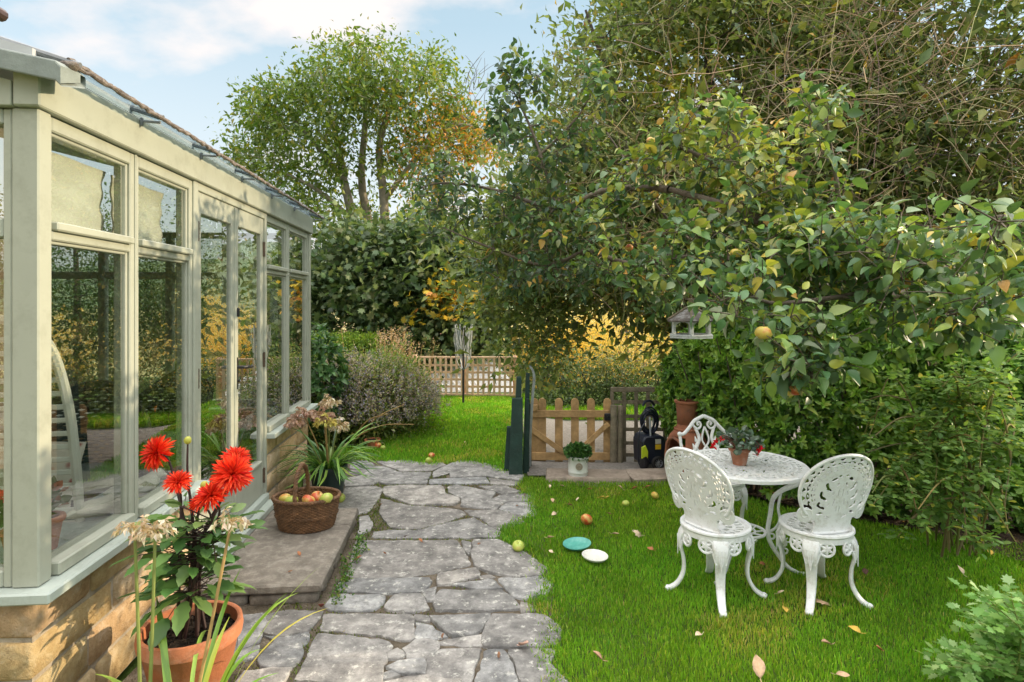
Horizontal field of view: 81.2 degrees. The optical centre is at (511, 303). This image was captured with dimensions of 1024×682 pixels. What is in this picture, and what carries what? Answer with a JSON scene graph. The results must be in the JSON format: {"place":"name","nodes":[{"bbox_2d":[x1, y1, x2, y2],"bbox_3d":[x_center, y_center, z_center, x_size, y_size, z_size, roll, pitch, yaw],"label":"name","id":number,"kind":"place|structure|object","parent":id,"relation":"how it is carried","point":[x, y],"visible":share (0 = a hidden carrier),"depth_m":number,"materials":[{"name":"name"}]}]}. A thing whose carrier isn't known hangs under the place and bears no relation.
{"place":"outdoors","nodes":[
{"label":"outdoors","id":0,"kind":"place"},
{"bbox_2d":[0,489,3,548],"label":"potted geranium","id":1,"kind":"object","parent":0,"point":[2,514],"visible":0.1,"depth_m":2.23,"materials":[{"name":"ceramic"}]},
{"bbox_2d":[0,409,96,432],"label":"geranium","id":2,"kind":"object","parent":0,"point":[2,426],"visible":0.04,"depth_m":4.19,"materials":[{"name":"red plant"}]},
{"bbox_2d":[103,468,166,494],"bbox_3d":[-1.870,0.894,2.970,0.269,0.120,0.128,0,0,-30],"label":"dove ornament","id":3,"kind":"object","parent":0,"point":[148,482],"visible":0.69,"depth_m":2.97,"materials":[{"name":"white ceramic"}]},
{"bbox_2d":[0,309,671,380],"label":"field","id":4,"kind":"structure","parent":0,"point":[143,372],"depth_m":89.19,"materials":[{"name":"plant"}]},
{"bbox_2d":[122,458,567,681],"bbox_3d":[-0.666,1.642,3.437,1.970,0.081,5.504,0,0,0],"label":"path","id":5,"kind":"structure","parent":0,"point":[398,568],"depth_m":3.24,"materials":[{"name":"grey stone"}]},
{"bbox_2d":[134,600,243,681],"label":"dahlia pot","id":6,"kind":"object","parent":5,"relation":"on","point":[182,651],"visible":0.52,"depth_m":2.33,"materials":[{"name":"ceramic"}]},
{"bbox_2d":[110,434,266,650],"bbox_3d":[-1.244,0.933,2.391,0.536,0.798,0.507,0,0,0],"label":"dahlia","id":7,"kind":"object","parent":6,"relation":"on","point":[233,469],"visible":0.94,"depth_m":2.33,"materials":[{"name":"green plant"}]},
{"bbox_2d":[97,506,326,681],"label":"agapanthus","id":8,"kind":"object","parent":5,"relation":"on","point":[143,530],"visible":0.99,"depth_m":2.09,"materials":[{"name":"green plant"}]},
{"bbox_2d":[183,508,358,605],"bbox_3d":[-1.467,1.584,3.808,0.771,0.128,1.218,0,0,-5],"label":"door step","id":9,"kind":"object","parent":5,"relation":"on","point":[269,559],"depth_m":3.50,"materials":[{"name":"stone"}]},
{"bbox_2d":[271,463,340,533],"bbox_3d":[-1.395,1.304,4.060,0.460,0.430,0.366,0,0,-4],"label":"wicker basket","id":10,"kind":"object","parent":9,"relation":"on","point":[310,517],"visible":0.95,"depth_m":3.94,"materials":[{"name":"brown wicker"}]},
{"bbox_2d":[279,494,289,500],"bbox_3d":[-1.523,1.319,4.021,0.086,0.079,0.087,0,0,43],"label":"apple","id":11,"kind":"object","parent":10,"relation":"in","point":[282,497],"visible":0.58,"depth_m":3.99,"materials":[{"name":"yellow food"}]},
{"bbox_2d":[285,494,297,501],"bbox_3d":[-1.472,1.313,3.981,0.090,0.079,0.089,-9,-13,-45],"label":"apple","id":12,"kind":"object","parent":10,"relation":"in","point":[288,499],"visible":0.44,"depth_m":3.95,"materials":[{"name":"green food"}]},
{"bbox_2d":[302,495,314,501],"bbox_3d":[-1.343,1.300,3.953,0.090,0.079,0.089,13,-28,22],"label":"apple","id":13,"kind":"object","parent":10,"relation":"in","point":[307,498],"visible":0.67,"depth_m":3.92,"materials":[{"name":"red food"}]},
{"bbox_2d":[311,491,322,500],"bbox_3d":[-1.323,1.319,4.060,0.083,0.079,0.088,0,0,8],"label":"apple","id":14,"kind":"object","parent":10,"relation":"in","point":[316,495],"visible":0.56,"depth_m":4.04,"materials":[{"name":"red food"}]},
{"bbox_2d":[319,493,332,503],"bbox_3d":[-1.239,1.302,3.981,0.088,0.078,0.085,0,0,-16],"label":"apple","id":15,"kind":"object","parent":10,"relation":"in","point":[327,497],"visible":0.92,"depth_m":3.95,"materials":[{"name":"green food"}]},
{"bbox_2d":[309,460,347,492],"bbox_3d":[-1.513,1.475,4.924,0.310,0.290,0.310,0,0,0],"label":"plastic pot","id":16,"kind":"object","parent":5,"relation":"on","point":[330,480],"visible":0.34,"depth_m":4.81,"materials":[{"name":"grey"}]},
{"bbox_2d":[272,394,383,487],"bbox_3d":[-1.535,1.056,4.922,1.006,0.634,1.068,0,0,0],"label":"agapanthus","id":17,"kind":"object","parent":16,"relation":"in","point":[328,459],"visible":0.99,"depth_m":4.82,"materials":[{"name":"green plant"}]},
{"bbox_2d":[339,493,344,502],"bbox_3d":[-1.394,1.590,4.875,0.071,0.072,0.066,0,0,15],"label":"apple","id":18,"kind":"object","parent":5,"relation":"on","point":[342,498],"visible":0.59,"depth_m":4.85,"materials":[{"name":"green food"}]},
{"bbox_2d":[329,529,369,604],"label":"step weeds","id":19,"kind":"object","parent":5,"relation":"on","point":[349,564],"visible":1,"depth_m":3.62,"materials":[{"name":"green plant"}]},
{"bbox_2d":[230,459,547,681],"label":"joint moss","id":20,"kind":"object","parent":5,"relation":"on","point":[374,528],"visible":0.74,"depth_m":4.26,"materials":[{"name":"green plant"}]},
{"bbox_2d":[512,540,524,551],"bbox_3d":[0.042,1.583,3.903,0.082,0.072,0.081,-2,25,-11],"label":"apple","id":21,"kind":"object","parent":5,"relation":"on","point":[518,546],"visible":1,"depth_m":3.88,"materials":[{"name":"green food"}]},
{"bbox_2d":[0,259,1016,307],"bbox_3d":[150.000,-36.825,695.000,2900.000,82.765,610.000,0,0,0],"label":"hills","id":22,"kind":"structure","parent":0,"point":[161,268],"depth_m":558.27,"materials":[{"name":"green plant"}]},
{"bbox_2d":[0,308,1023,681],"bbox_3d":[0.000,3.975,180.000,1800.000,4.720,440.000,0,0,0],"label":"ground","id":23,"kind":"structure","parent":0,"point":[128,670],"depth_m":3.23,"materials":[{"name":"green plant"}]},
{"bbox_2d":[0,7,7,21],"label":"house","id":24,"kind":"structure","parent":23,"relation":"on","point":[3,15],"depth_m":5.59,"materials":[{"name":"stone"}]},
{"bbox_2d":[0,182,212,392],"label":"dark tree","id":25,"kind":"object","parent":23,"relation":"on","point":[76,367],"visible":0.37,"depth_m":12.64,"materials":[{"name":"green plant"}]},
{"bbox_2d":[0,36,323,681],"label":"conservatory","id":26,"kind":"object","parent":23,"relation":"on","point":[66,615],"visible":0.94,"depth_m":2.63,"materials":[{"name":"stone"}]},
{"bbox_2d":[0,271,3,405],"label":"window","id":27,"kind":"structure","parent":26,"relation":"in","point":[1,272],"depth_m":5.49,"materials":[{"name":"green paint"}]},
{"bbox_2d":[0,108,11,587],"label":"window","id":28,"kind":"structure","parent":26,"relation":"in","point":[5,114],"depth_m":2.05,"materials":[{"name":"green paint"}]},
{"bbox_2d":[0,315,84,546],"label":"slatted chair","id":29,"kind":"object","parent":26,"relation":"on","point":[70,421],"visible":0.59,"depth_m":2.55,"materials":[{"name":"white paint"}]},
{"bbox_2d":[0,440,86,540],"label":"cushion","id":30,"kind":"object","parent":29,"relation":"on","point":[61,465],"visible":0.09,"depth_m":2.77,"materials":[{"name":"fabric"}]},
{"bbox_2d":[51,476,71,549],"bbox_3d":[-1.826,0.819,2.329,0.152,0.278,0.180,0,0,0],"label":"potted geranium","id":31,"kind":"object","parent":26,"relation":"on","point":[58,517],"visible":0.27,"depth_m":2.35,"materials":[{"name":"ceramic"}]},
{"bbox_2d":[0,380,151,506],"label":"wicker armchair","id":32,"kind":"object","parent":26,"relation":"on","point":[98,476],"visible":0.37,"depth_m":4.02,"materials":[{"name":"wicker"}]},
{"bbox_2d":[51,252,100,407],"bbox_3d":[-4.132,0.155,5.577,0.599,1.647,0.070,0,0,-5],"label":"window","id":33,"kind":"structure","parent":26,"relation":"in","point":[54,275],"depth_m":5.57,"materials":[{"name":"green paint"}]},
{"bbox_2d":[66,491,113,518],"bbox_3d":[-1.847,0.894,2.683,0.269,0.120,0.128,0,0,-45],"label":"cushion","id":34,"kind":"object","parent":26,"relation":"on","point":[101,506],"visible":0.57,"depth_m":2.64,"materials":[{"name":"white fabric"}]},
{"bbox_2d":[51,117,134,574],"bbox_3d":[-1.694,0.155,2.398,0.097,1.647,0.565,0,0,-5],"label":"window","id":35,"kind":"structure","parent":26,"relation":"in","point":[120,243],"depth_m":2.63,"materials":[{"name":"beige paint"}]},
{"bbox_2d":[101,231,168,406],"bbox_3d":[-3.534,0.155,5.628,0.599,1.647,0.070,0,0,-5],"label":"window","id":36,"kind":"structure","parent":26,"relation":"in","point":[106,275],"depth_m":5.60,"materials":[{"name":"green paint"}]},
{"bbox_2d":[102,367,210,479],"bbox_3d":[-2.804,0.995,4.741,0.834,0.943,0.742,0,0,15],"label":"wicker armchair","id":37,"kind":"object","parent":26,"relation":"on","point":[170,431],"visible":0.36,"depth_m":5.00,"materials":[{"name":"grey wicker"}]},
{"bbox_2d":[137,156,193,517],"bbox_3d":[-1.745,0.155,2.977,0.097,1.647,0.567,0,0,-5],"label":"window","id":38,"kind":"structure","parent":26,"relation":"in","point":[180,254],"depth_m":3.21,"materials":[{"name":"beige paint"}]},
{"bbox_2d":[169,232,211,405],"bbox_3d":[-2.936,0.155,5.680,0.599,1.647,0.070,0,0,-5],"label":"window","id":39,"kind":"structure","parent":26,"relation":"in","point":[172,235],"depth_m":5.64,"materials":[{"name":"green paint"}]},
{"bbox_2d":[198,192,233,532],"bbox_3d":[-1.798,0.396,3.590,0.077,2.042,0.579,0,0,-5],"label":"door","id":40,"kind":"structure","parent":26,"relation":"in","point":[220,430],"depth_m":3.67,"materials":[{"name":"beige paint"}]},
{"bbox_2d":[235,207,265,514],"bbox_3d":[-1.821,0.396,4.174,0.132,2.042,0.580,0,0,-5],"label":"door","id":41,"kind":"structure","parent":26,"relation":"in","point":[251,247],"depth_m":4.22,"materials":[{"name":"beige paint"}]},
{"bbox_2d":[267,215,288,431],"bbox_3d":[-1.901,0.155,4.778,0.097,1.647,0.580,0,0,-5],"label":"window","id":42,"kind":"structure","parent":26,"relation":"in","point":[277,231],"depth_m":4.83,"materials":[{"name":"green paint"}]},
{"bbox_2d":[289,225,309,416],"bbox_3d":[-1.956,0.155,5.414,0.097,1.647,0.647,0,0,-5],"label":"window","id":43,"kind":"structure","parent":26,"relation":"in","point":[298,239],"depth_m":5.46,"materials":[{"name":"green paint"}]},
{"bbox_2d":[138,231,338,384],"bbox_3d":[-7.476,0.415,15.944,6.369,5.622,6.738,0,0,0],"label":"dark tree","id":44,"kind":"object","parent":23,"relation":"on","point":[207,345],"visible":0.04,"depth_m":14.86,"materials":[{"name":"green plant"}]},
{"bbox_2d":[307,322,353,446],"bbox_3d":[-2.325,0.957,6.834,1.031,1.595,0.973,0,0,0],"label":"laurel bush","id":45,"kind":"object","parent":23,"relation":"on","point":[332,350],"visible":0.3,"depth_m":6.73,"materials":[{"name":"green plant"}]},
{"bbox_2d":[311,326,392,367],"bbox_3d":[-3.111,1.116,10.877,1.800,1.431,0.922,0,0,0],"label":"clipped hedge","id":46,"kind":"object","parent":23,"relation":"on","point":[360,338],"visible":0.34,"depth_m":10.74,"materials":[{"name":"green plant"}]},
{"bbox_2d":[205,11,521,322],"bbox_3d":[-4.337,-2.873,16.746,9.810,11.419,5.966,0,0,0],"label":"ash tree","id":47,"kind":"object","parent":23,"relation":"on","point":[357,88],"visible":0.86,"depth_m":16.05,"materials":[{"name":"green plant"}]},
{"bbox_2d":[308,328,452,450],"bbox_3d":[-2.066,1.173,7.423,2.562,1.719,2.351,0,0,0],"label":"lavender shrub","id":48,"kind":"object","parent":23,"relation":"on","point":[387,392],"visible":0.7,"depth_m":7.11,"materials":[{"name":"green plant"}]},
{"bbox_2d":[339,322,443,393],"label":"dead seedheads","id":49,"kind":"object","parent":23,"relation":"on","point":[395,341],"visible":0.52,"depth_m":9.20,"materials":[{"name":"plant"}]},
{"bbox_2d":[311,196,524,377],"bbox_3d":[-2.830,0.404,12.354,6.559,5.298,3.846,0,0,0],"label":"sycamore tree","id":50,"kind":"object","parent":23,"relation":"on","point":[358,271],"visible":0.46,"depth_m":11.34,"materials":[{"name":"green plant"}]},
{"bbox_2d":[346,392,524,470],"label":"lawn grass","id":51,"kind":"structure","parent":23,"relation":"on","point":[492,413],"depth_m":7.17,"materials":[{"name":"green plant"}]},
{"bbox_2d":[364,437,380,446],"bbox_3d":[-1.570,1.567,6.715,0.184,0.085,0.184,0,0,0],"label":"terracotta pot","id":52,"kind":"object","parent":51,"relation":"on","point":[371,444],"visible":0.73,"depth_m":6.66,"materials":[{"name":"ceramic"}]},
{"bbox_2d":[374,442,381,447],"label":"apple","id":53,"kind":"object","parent":51,"relation":"on","point":[378,445],"visible":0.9,"depth_m":6.63,"materials":[{"name":"red food"}]},
{"bbox_2d":[341,449,580,681],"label":"lawn edge grass","id":54,"kind":"structure","parent":51,"relation":"on","point":[546,576],"depth_m":3.68,"materials":[{"name":"green plant"}]},
{"bbox_2d":[413,355,516,397],"bbox_3d":[-0.799,1.364,10.085,1.774,0.972,0.100,0,0,3],"label":"trellis fence","id":55,"kind":"object","parent":51,"relation":"on","point":[483,379],"visible":0.52,"depth_m":10.04,"materials":[{"name":"brown wood"}]},
{"bbox_2d":[454,324,472,403],"bbox_3d":[-0.758,0.957,9.287,0.302,1.266,0.294,0,0,0],"label":"rotary dryer","id":56,"kind":"object","parent":23,"relation":"on","point":[458,342],"visible":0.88,"depth_m":9.29,"materials":[{"name":"grey metal"}]},
{"bbox_2d":[426,358,521,393],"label":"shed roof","id":57,"kind":"structure","parent":23,"relation":"on","point":[470,382],"depth_m":10.67,"materials":[{"name":"white"}]},
{"bbox_2d":[504,366,535,474],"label":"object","id":58,"kind":"object","parent":23,"relation":"on","point":[518,454],"visible":0.89,"depth_m":5.75,"materials":[{"name":"paint"}]},
{"bbox_2d":[501,326,583,389],"bbox_3d":[0.541,1.475,15.522,2.546,2.906,2.720,0,0,-36],"label":"golden tree","id":59,"kind":"object","parent":23,"relation":"on","point":[526,354],"visible":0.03,"depth_m":15.28,"materials":[{"name":"yellow plant"}]},
{"bbox_2d":[540,319,608,386],"bbox_3d":[1.342,1.425,16.042,2.767,2.837,2.543,0,0,-37],"label":"golden tree","id":60,"kind":"object","parent":23,"relation":"on","point":[584,343],"visible":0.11,"depth_m":15.72,"materials":[{"name":"yellow plant"}]},
{"bbox_2d":[563,537,590,550],"bbox_3d":[0.428,1.591,3.933,0.186,0.024,0.186,-4,2,0],"label":"frisbee","id":61,"kind":"object","parent":23,"relation":"on","point":[577,543],"visible":1,"depth_m":3.95,"materials":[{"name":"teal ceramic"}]},
{"bbox_2d":[581,514,592,524],"bbox_3d":[0.543,1.575,4.350,0.077,0.083,0.085,0,0,-38],"label":"apple","id":62,"kind":"object","parent":23,"relation":"on","point":[586,519],"visible":1,"depth_m":4.32,"materials":[{"name":"red food"}]},
{"bbox_2d":[546,298,630,381],"bbox_3d":[2.012,1.140,17.404,3.378,3.762,2.994,0,0,0],"label":"golden tree","id":63,"kind":"object","parent":23,"relation":"on","point":[599,335],"visible":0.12,"depth_m":17.21,"materials":[{"name":"yellow plant"}]},
{"bbox_2d":[546,468,630,486],"bbox_3d":[0.702,1.647,5.590,0.780,0.117,0.327,0,0,3],"label":"kerb stone","id":64,"kind":"object","parent":23,"relation":"on","point":[593,475],"visible":0.62,"depth_m":5.48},
{"bbox_2d":[563,441,592,476],"bbox_3d":[0.619,1.434,5.539,0.301,0.310,0.272,0,0,0],"label":"white planter","id":65,"kind":"object","parent":64,"relation":"on","point":[578,460],"visible":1,"depth_m":5.47,"materials":[{"name":"ceramic"}]},
{"bbox_2d":[582,549,607,562],"bbox_3d":[0.520,1.591,3.747,0.164,0.024,0.164,3,2,0],"label":"plant saucer","id":66,"kind":"object","parent":23,"relation":"on","point":[594,556],"visible":1,"depth_m":3.77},
{"bbox_2d":[593,651,604,660],"bbox_3d":[0.394,1.578,2.667,0.081,0.024,0.034,24,-9,-4],"label":"fallen leaf","id":67,"kind":"object","parent":23,"relation":"on","point":[598,654],"visible":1,"depth_m":2.67,"materials":[{"name":"beige plant"}]},
{"bbox_2d":[622,500,628,505],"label":"apple","id":68,"kind":"object","parent":23,"relation":"on","point":[625,502],"visible":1,"depth_m":4.72,"materials":[{"name":"green food"}]},
{"bbox_2d":[587,300,672,381],"bbox_3d":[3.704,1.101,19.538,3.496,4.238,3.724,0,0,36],"label":"golden tree","id":69,"kind":"object","parent":23,"relation":"on","point":[632,349],"visible":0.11,"depth_m":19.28,"materials":[{"name":"yellow plant"}]},
{"bbox_2d":[522,392,740,419],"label":"verge grass","id":70,"kind":"structure","parent":23,"relation":"on","point":[629,409],"depth_m":10.14,"materials":[{"name":"green plant"}]},
{"bbox_2d":[633,530,644,537],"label":"fallen leaf","id":71,"kind":"object","parent":23,"relation":"on","point":[638,533],"visible":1,"depth_m":4.10,"materials":[{"name":"beige plant"}]},
{"bbox_2d":[626,468,667,486],"bbox_3d":[1.434,1.646,5.605,0.711,0.118,0.324,0,0,-6],"label":"kerb stone","id":72,"kind":"object","parent":23,"relation":"on","point":[652,475],"visible":0.26,"depth_m":5.51,"materials":[{"name":"grey stone"}]},
{"bbox_2d":[651,492,658,498],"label":"apple","id":73,"kind":"object","parent":23,"relation":"on","point":[654,495],"visible":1,"depth_m":4.90,"materials":[{"name":"yellow food"}]},
{"bbox_2d":[492,335,844,406],"bbox_3d":[4.206,1.605,11.113,9.567,2.398,2.471,0,0,0],"label":"field hedge","id":74,"kind":"object","parent":23,"relation":"on","point":[594,378],"visible":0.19,"depth_m":11.16,"materials":[{"name":"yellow plant"}]},
{"bbox_2d":[664,398,708,482],"bbox_3d":[1.562,1.246,5.348,0.404,0.748,0.390,0,0,-20],"label":"chiminea","id":75,"kind":"object","parent":23,"relation":"on","point":[687,414],"visible":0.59,"depth_m":5.27,"materials":[{"name":"ceramic"}]},
{"bbox_2d":[396,0,1023,444],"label":"tree","id":76,"kind":"object","parent":23,"relation":"on","point":[908,128],"visible":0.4,"depth_m":6.54,"materials":[{"name":"green plant"}]},
{"bbox_2d":[664,447,766,617],"bbox_3d":[1.115,1.205,3.333,0.464,0.855,0.439,0,0,-35],"label":"garden chair","id":77,"kind":"object","parent":23,"relation":"on","point":[701,520],"visible":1,"depth_m":3.22,"materials":[{"name":"white metal"}]},
{"bbox_2d":[677,414,757,542],"bbox_3d":[1.448,1.230,4.242,0.424,0.806,0.448,0,0,-6],"label":"garden chair","id":78,"kind":"object","parent":23,"relation":"on","point":[742,490],"visible":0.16,"depth_m":4.39,"materials":[{"name":"white metal"}]},
{"bbox_2d":[684,448,809,583],"bbox_3d":[1.430,1.307,3.680,0.738,0.649,0.738,0,0,-20],"label":"garden table","id":79,"kind":"object","parent":23,"relation":"on","point":[783,470],"visible":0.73,"depth_m":3.60,"materials":[{"name":"white metal"}]},
{"bbox_2d":[710,425,764,465],"bbox_3d":[1.360,0.861,3.648,0.364,0.242,0.266,0,0,0],"label":"potted cyclamen","id":80,"kind":"object","parent":79,"relation":"on","point":[740,451],"visible":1,"depth_m":3.60,"materials":[{"name":"plant"}]},
{"bbox_2d":[752,655,765,681],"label":"fallen leaf","id":81,"kind":"object","parent":23,"relation":"on","point":[759,667],"visible":1,"depth_m":2.56,"materials":[{"name":"beige plant"}]},
{"bbox_2d":[523,409,1005,474],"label":"lane","id":82,"kind":"structure","parent":23,"relation":"on","point":[538,467],"depth_m":7.79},
{"bbox_2d":[610,405,622,462],"bbox_3d":[1.096,1.482,6.260,0.138,0.824,0.078,0,0,0],"label":"gate post","id":83,"kind":"object","parent":82,"relation":"on","point":[616,437],"visible":0.81,"depth_m":6.23,"materials":[{"name":"wood"}]},
{"bbox_2d":[530,398,610,461],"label":"picket gate","id":84,"kind":"structure","parent":83,"relation":"attached to","point":[540,439],"depth_m":6.30,"materials":[{"name":"brown wood"}]},
{"bbox_2d":[610,387,666,461],"bbox_3d":[1.350,1.339,6.378,0.600,0.884,0.035,0,0,0],"label":"trellis","id":85,"kind":"object","parent":82,"relation":"on","point":[635,402],"visible":0.37,"depth_m":6.36,"materials":[{"name":"brown wood"}]},
{"bbox_2d":[633,400,664,468],"bbox_3d":[1.346,1.293,5.931,0.286,0.653,0.324,0,0,-12],"label":"pressure washer","id":86,"kind":"object","parent":82,"relation":"on","point":[649,446],"visible":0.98,"depth_m":5.83,"materials":[{"name":"black plastic"}]},
{"bbox_2d":[763,454,873,615],"bbox_3d":[1.700,1.205,3.301,0.439,0.855,0.463,0,0,-11],"label":"garden chair","id":87,"kind":"object","parent":23,"relation":"on","point":[815,533],"visible":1,"depth_m":3.17,"materials":[{"name":"white metal"}]},
{"bbox_2d":[815,598,829,605],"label":"fallen leaf","id":88,"kind":"object","parent":23,"relation":"on","point":[821,601],"visible":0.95,"depth_m":3.18,"materials":[{"name":"beige plant"}]},
{"bbox_2d":[822,639,834,644],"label":"fallen leaf","id":89,"kind":"object","parent":23,"relation":"on","point":[825,641],"visible":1,"depth_m":2.78,"materials":[{"name":"beige plant"}]},
{"bbox_2d":[652,294,1023,534],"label":"evergreen hedge","id":90,"kind":"object","parent":23,"relation":"on","point":[700,372],"visible":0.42,"depth_m":4.57,"materials":[{"name":"green plant"}]},
{"bbox_2d":[830,671,849,676],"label":"fallen leaf","id":91,"kind":"object","parent":23,"relation":"on","point":[843,673],"visible":1,"depth_m":2.56,"materials":[{"name":"beige plant"}]},
{"bbox_2d":[849,625,865,633],"bbox_3d":[1.674,1.585,2.898,0.033,0.020,0.082,0,0,-36],"label":"fallen leaf","id":92,"kind":"object","parent":23,"relation":"on","point":[855,628],"visible":1,"depth_m":2.91,"materials":[{"name":"yellow plant"}]},
{"bbox_2d":[862,568,868,575],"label":"fallen leaf","id":93,"kind":"object","parent":23,"relation":"on","point":[865,571],"visible":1,"depth_m":3.53,"materials":[{"name":"brown plant"}]},
{"bbox_2d":[915,574,1023,681],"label":"lovage","id":94,"kind":"object","parent":23,"relation":"on","point":[1002,631],"visible":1,"depth_m":2.17,"materials":[{"name":"green plant"}]},
{"bbox_2d":[0,0,1023,270],"label":"sky","id":95,"kind":"structure","parent":0,"point":[177,58],"materials":[{"name":"blue"}]},
{"bbox_2d":[664,451,1023,560],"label":"border soil","id":96,"kind":"structure","parent":0,"point":[905,522],"depth_m":4.34,"materials":[{"name":"brown soil"}]},
{"bbox_2d":[390,37,1023,414],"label":"apple tree","id":97,"kind":"object","parent":96,"relation":"on","point":[881,261],"visible":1,"depth_m":3.50,"materials":[{"name":"green plant"}]},
{"bbox_2d":[667,275,713,338],"bbox_3d":[1.363,-0.111,4.550,0.409,0.751,0.358,0,0,-15],"label":"bird table","id":98,"kind":"object","parent":97,"relation":"hanging from","point":[681,315],"visible":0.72,"depth_m":4.45,"materials":[{"name":"grey wood"}]},
{"bbox_2d":[749,478,1023,563],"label":"bark chips","id":99,"kind":"object","parent":96,"relation":"on","point":[994,534],"visible":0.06,"depth_m":4.21,"materials":[{"name":"brown wood"}]},
{"bbox_2d":[852,333,1023,561],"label":"rose bush","id":100,"kind":"object","parent":96,"relation":"on","point":[938,460],"visible":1,"depth_m":3.50,"materials":[{"name":"green plant"}]}
]}

